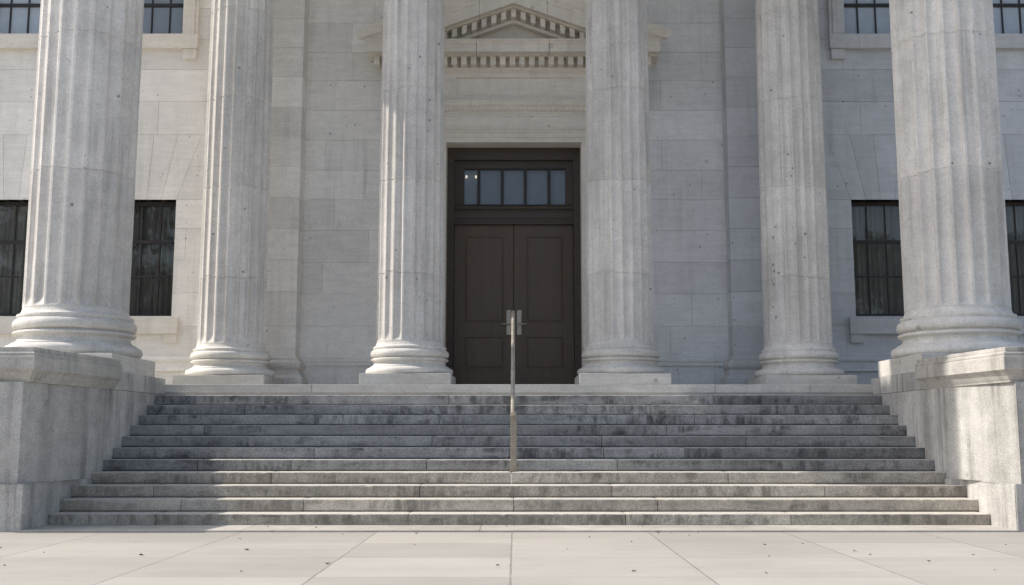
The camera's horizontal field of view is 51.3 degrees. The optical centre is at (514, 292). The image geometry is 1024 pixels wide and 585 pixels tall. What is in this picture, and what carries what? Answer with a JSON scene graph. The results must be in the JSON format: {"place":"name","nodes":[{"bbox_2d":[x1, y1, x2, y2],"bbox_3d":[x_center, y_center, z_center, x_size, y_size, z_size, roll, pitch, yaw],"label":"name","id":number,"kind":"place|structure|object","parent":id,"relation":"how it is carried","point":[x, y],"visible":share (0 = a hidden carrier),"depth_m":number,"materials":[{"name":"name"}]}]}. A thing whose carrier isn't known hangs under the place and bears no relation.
{"place":"outdoors","nodes":[
{"label":"outdoors","id":0,"kind":"place"},
{"bbox_2d":[0,500,1023,584],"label":"pavement","id":1,"kind":"structure","parent":0,"point":[430,558],"depth_m":9.51,"materials":[{"name":"concrete"}]},
{"bbox_2d":[0,347,165,531],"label":"cheek wall","id":2,"kind":"structure","parent":1,"relation":"on","point":[68,420],"depth_m":12.94,"materials":[{"name":"stone"}]},
{"bbox_2d":[5,0,154,376],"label":"fluted column","id":3,"kind":"structure","parent":2,"relation":"on","point":[78,264],"depth_m":15.25,"materials":[{"name":"stone"}]},
{"bbox_2d":[0,0,1023,383],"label":"stone building","id":4,"kind":"structure","parent":1,"relation":"on","point":[514,162],"depth_m":19.50,"materials":[{"name":"beige stone"}]},
{"bbox_2d":[0,202,27,333],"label":"window","id":5,"kind":"structure","parent":4,"relation":"in","point":[13,215],"depth_m":19.48,"materials":[{"name":"black glass"}]},
{"bbox_2d":[0,0,40,49],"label":"window","id":6,"kind":"structure","parent":4,"relation":"in","point":[19,19],"depth_m":19.92,"materials":[{"name":"grey glass"}]},
{"bbox_2d":[129,202,178,342],"bbox_3d":[-6.780,-0.366,19.256,1.610,2.594,0.561,0,-8,0],"label":"window","id":7,"kind":"structure","parent":4,"relation":"in","point":[151,287],"depth_m":19.46,"materials":[{"name":"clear glass"}]},
{"bbox_2d":[142,0,199,59],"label":"window","id":8,"kind":"structure","parent":4,"relation":"in","point":[167,24],"depth_m":19.63,"materials":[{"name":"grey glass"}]},
{"bbox_2d":[453,225,512,383],"bbox_3d":[-0.586,0.267,19.640,1.111,3.070,0.152,0,-8,0],"label":"door leaf","id":9,"kind":"structure","parent":4,"relation":"in","point":[483,254],"depth_m":19.66,"materials":[{"name":"paint"}]},
{"bbox_2d":[464,169,565,204],"bbox_3d":[-0.005,-1.965,20.033,1.900,0.700,0.160,0,-8,0],"label":"transom window","id":10,"kind":"structure","parent":4,"relation":"in","point":[502,187],"depth_m":20.08,"materials":[{"name":"clear glass"}]},
{"bbox_2d":[164,384,872,395],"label":"porch platform","id":11,"kind":"structure","parent":4,"relation":"attached to","point":[520,389],"depth_m":16.52,"materials":[{"name":"stone"}]},
{"bbox_2d":[172,0,282,383],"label":"fluted column","id":12,"kind":"structure","parent":11,"relation":"on","point":[230,348],"depth_m":17.76,"materials":[{"name":"stone"}]},
{"bbox_2d":[359,0,455,383],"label":"fluted column","id":13,"kind":"structure","parent":11,"relation":"on","point":[409,348],"depth_m":17.25,"materials":[{"name":"stone"}]},
{"bbox_2d":[575,0,670,383],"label":"fluted column","id":14,"kind":"structure","parent":11,"relation":"on","point":[620,348],"depth_m":17.25,"materials":[{"name":"stone"}]},
{"bbox_2d":[746,0,856,383],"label":"fluted column","id":15,"kind":"structure","parent":11,"relation":"on","point":[797,326],"depth_m":17.77,"materials":[{"name":"stone"}]},
{"bbox_2d":[514,225,574,383],"bbox_3d":[0.539,0.267,19.640,1.114,3.070,0.152,0,-8,0],"label":"door leaf","id":16,"kind":"structure","parent":4,"relation":"in","point":[543,254],"depth_m":19.66,"materials":[{"name":"paint"}]},
{"bbox_2d":[827,0,890,59],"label":"window","id":17,"kind":"structure","parent":4,"relation":"in","point":[852,24],"depth_m":19.64,"materials":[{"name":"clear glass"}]},
{"bbox_2d":[848,202,903,342],"bbox_3d":[6.730,-0.366,19.256,1.610,2.594,0.561,0,-8,0],"label":"window","id":18,"kind":"structure","parent":4,"relation":"in","point":[878,279],"depth_m":19.46,"materials":[{"name":"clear glass"}]},
{"bbox_2d":[993,0,1023,49],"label":"window","id":19,"kind":"structure","parent":4,"relation":"in","point":[1008,14],"depth_m":19.92,"materials":[{"name":"grey glass"}]},
{"bbox_2d":[1005,202,1023,333],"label":"window","id":20,"kind":"structure","parent":4,"relation":"in","point":[1014,210],"depth_m":19.49,"materials":[{"name":"black glass"}]},
{"bbox_2d":[871,347,1023,531],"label":"cheek wall","id":21,"kind":"structure","parent":1,"relation":"on","point":[961,416],"depth_m":13.13,"materials":[{"name":"stone"}]},
{"bbox_2d":[878,0,1023,377],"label":"fluted column","id":22,"kind":"structure","parent":21,"relation":"on","point":[955,263],"depth_m":15.25,"materials":[{"name":"stone"}]},
{"bbox_2d":[18,395,1018,531],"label":"stone staircase","id":23,"kind":"structure","parent":0,"point":[585,463],"depth_m":14.09,"materials":[{"name":"stone"}]},
{"bbox_2d":[509,310,517,471],"bbox_3d":[-0.018,1.325,15.585,0.116,2.450,3.154,0,-8,0],"label":"handrail","id":24,"kind":"object","parent":23,"relation":"on","point":[513,414],"visible":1,"depth_m":14.09,"materials":[{"name":"silver metal"}]}
]}

